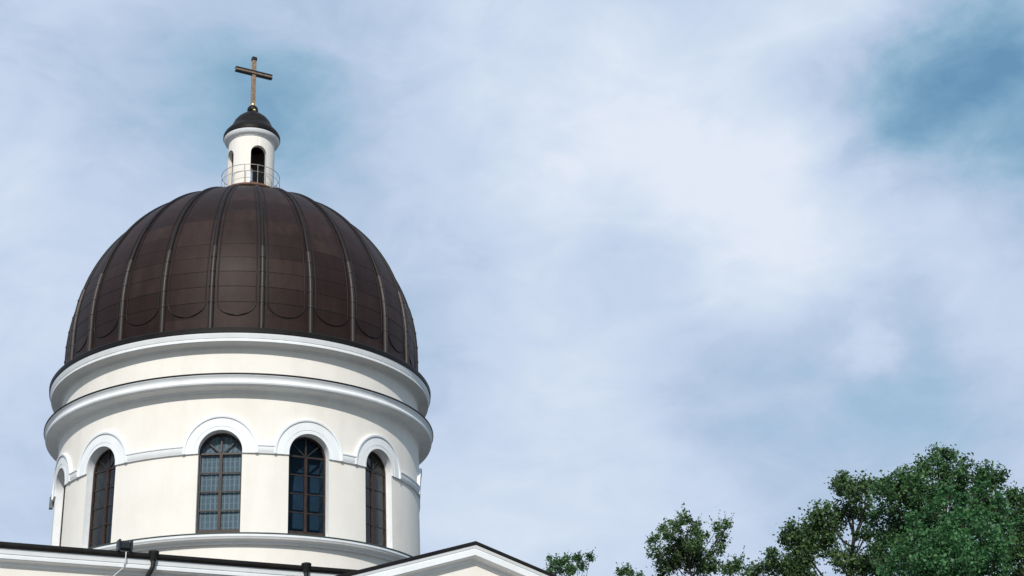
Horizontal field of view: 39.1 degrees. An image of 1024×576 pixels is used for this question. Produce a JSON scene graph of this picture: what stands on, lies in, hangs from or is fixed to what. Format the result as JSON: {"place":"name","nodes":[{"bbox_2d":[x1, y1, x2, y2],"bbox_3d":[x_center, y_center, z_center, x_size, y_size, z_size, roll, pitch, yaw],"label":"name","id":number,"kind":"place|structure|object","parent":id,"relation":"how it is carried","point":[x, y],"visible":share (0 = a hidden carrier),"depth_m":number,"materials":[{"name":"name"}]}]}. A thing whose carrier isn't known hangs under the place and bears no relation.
{"place":"outdoors","nodes":[
{"label":"outdoors","id":0,"kind":"place"},
{"bbox_2d":[0,56,556,575],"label":"cathedral","id":1,"kind":"structure","parent":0,"point":[238,384],"depth_m":48.34,"materials":[{"name":"beige paint"}]},
{"bbox_2d":[49,497,53,509],"bbox_3d":[-16.125,7.551,50.493,0.190,0.420,0.180,5,-25,-17],"label":"wall box","id":2,"kind":"object","parent":1,"relation":"attached to","point":[51,503],"visible":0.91,"depth_m":50.40,"materials":[{"name":"grey paint"}]},
{"bbox_2d":[51,453,71,545],"bbox_3d":[-15.356,7.597,49.154,0.489,3.920,2.435,11,-28,-28],"label":"window","id":3,"kind":"structure","parent":1,"relation":"in","point":[63,466],"depth_m":49.73,"materials":[{"name":"white paint"}]},
{"bbox_2d":[76,431,127,547],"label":"window","id":4,"kind":"structure","parent":1,"relation":"in","point":[107,450],"depth_m":47.74,"materials":[{"name":"white paint"}]},
{"bbox_2d":[113,552,126,575],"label":"power cable","id":5,"kind":"object","parent":1,"relation":"attached to","point":[123,565],"visible":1,"depth_m":33.81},
{"bbox_2d":[116,539,132,551],"bbox_3d":[-9.139,6.091,33.973,0.340,0.275,0.240,11,-28,-28],"label":"floodlight","id":6,"kind":"object","parent":1,"relation":"on","point":[123,545],"visible":1,"depth_m":33.90,"materials":[{"name":"black metal"}]},
{"bbox_2d":[182,415,257,532],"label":"window","id":7,"kind":"structure","parent":1,"relation":"in","point":[219,442],"depth_m":46.62,"materials":[{"name":"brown paint"}]},
{"bbox_2d":[274,419,342,536],"bbox_3d":[-6.805,6.336,47.314,2.435,3.970,0.944,11,-28,-28],"label":"window","id":8,"kind":"structure","parent":1,"relation":"in","point":[314,444],"depth_m":47.61,"materials":[{"name":"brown paint"}]},
{"bbox_2d":[354,434,400,548],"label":"window","id":9,"kind":"structure","parent":1,"relation":"in","point":[380,460],"depth_m":49.42,"materials":[{"name":"white paint"}]},
{"bbox_2d":[417,468,421,517],"bbox_3d":[-3.482,8.539,52.644,0.474,3.920,2.435,-1,-24,-5],"label":"window","id":10,"kind":"structure","parent":1,"relation":"in","point":[419,477],"depth_m":52.39,"materials":[{"name":"white paint"}]},
{"bbox_2d":[0,0,1023,575],"label":"sky","id":11,"kind":"structure","parent":0,"point":[648,259],"materials":[{"name":"blue"}]},
{"label":"ground","id":12,"kind":"structure","parent":0,"visible":0},
{"bbox_2d":[545,547,597,575],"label":"broadleaf tree","id":13,"kind":"object","parent":12,"relation":"on","point":[569,569],"visible":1,"depth_m":100.63,"materials":[{"name":"green plant"}]},
{"bbox_2d":[613,562,644,575],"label":"broadleaf tree","id":14,"kind":"object","parent":12,"relation":"on","point":[624,571],"visible":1,"depth_m":92.23,"materials":[{"name":"green plant"}]},
{"bbox_2d":[644,503,740,575],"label":"broadleaf tree","id":15,"kind":"object","parent":12,"relation":"on","point":[689,548],"visible":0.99,"depth_m":85.51,"materials":[{"name":"green plant"}]},
{"bbox_2d":[721,545,755,575],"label":"broadleaf tree","id":16,"kind":"object","parent":12,"relation":"on","point":[737,566],"visible":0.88,"depth_m":80.08,"materials":[{"name":"green plant"}]},
{"bbox_2d":[747,546,823,575],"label":"broadleaf tree","id":17,"kind":"object","parent":12,"relation":"on","point":[774,566],"visible":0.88,"depth_m":73.48,"materials":[{"name":"green plant"}]},
{"bbox_2d":[772,469,905,575],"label":"broadleaf tree","id":18,"kind":"object","parent":12,"relation":"on","point":[805,538],"visible":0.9,"depth_m":68.68,"materials":[{"name":"green plant"}]},
{"bbox_2d":[861,442,1016,575],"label":"broadleaf tree","id":19,"kind":"object","parent":12,"relation":"on","point":[914,491],"visible":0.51,"depth_m":64.42,"materials":[{"name":"green plant"}]},
{"bbox_2d":[876,476,1023,575],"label":"broadleaf tree","id":20,"kind":"object","parent":12,"relation":"on","point":[971,551],"visible":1,"depth_m":58.10,"materials":[{"name":"green plant"}]},
{"bbox_2d":[992,484,1023,575],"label":"broadleaf tree","id":21,"kind":"object","parent":12,"relation":"on","point":[1014,497],"visible":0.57,"depth_m":64.70,"materials":[{"name":"green plant"}]}
]}

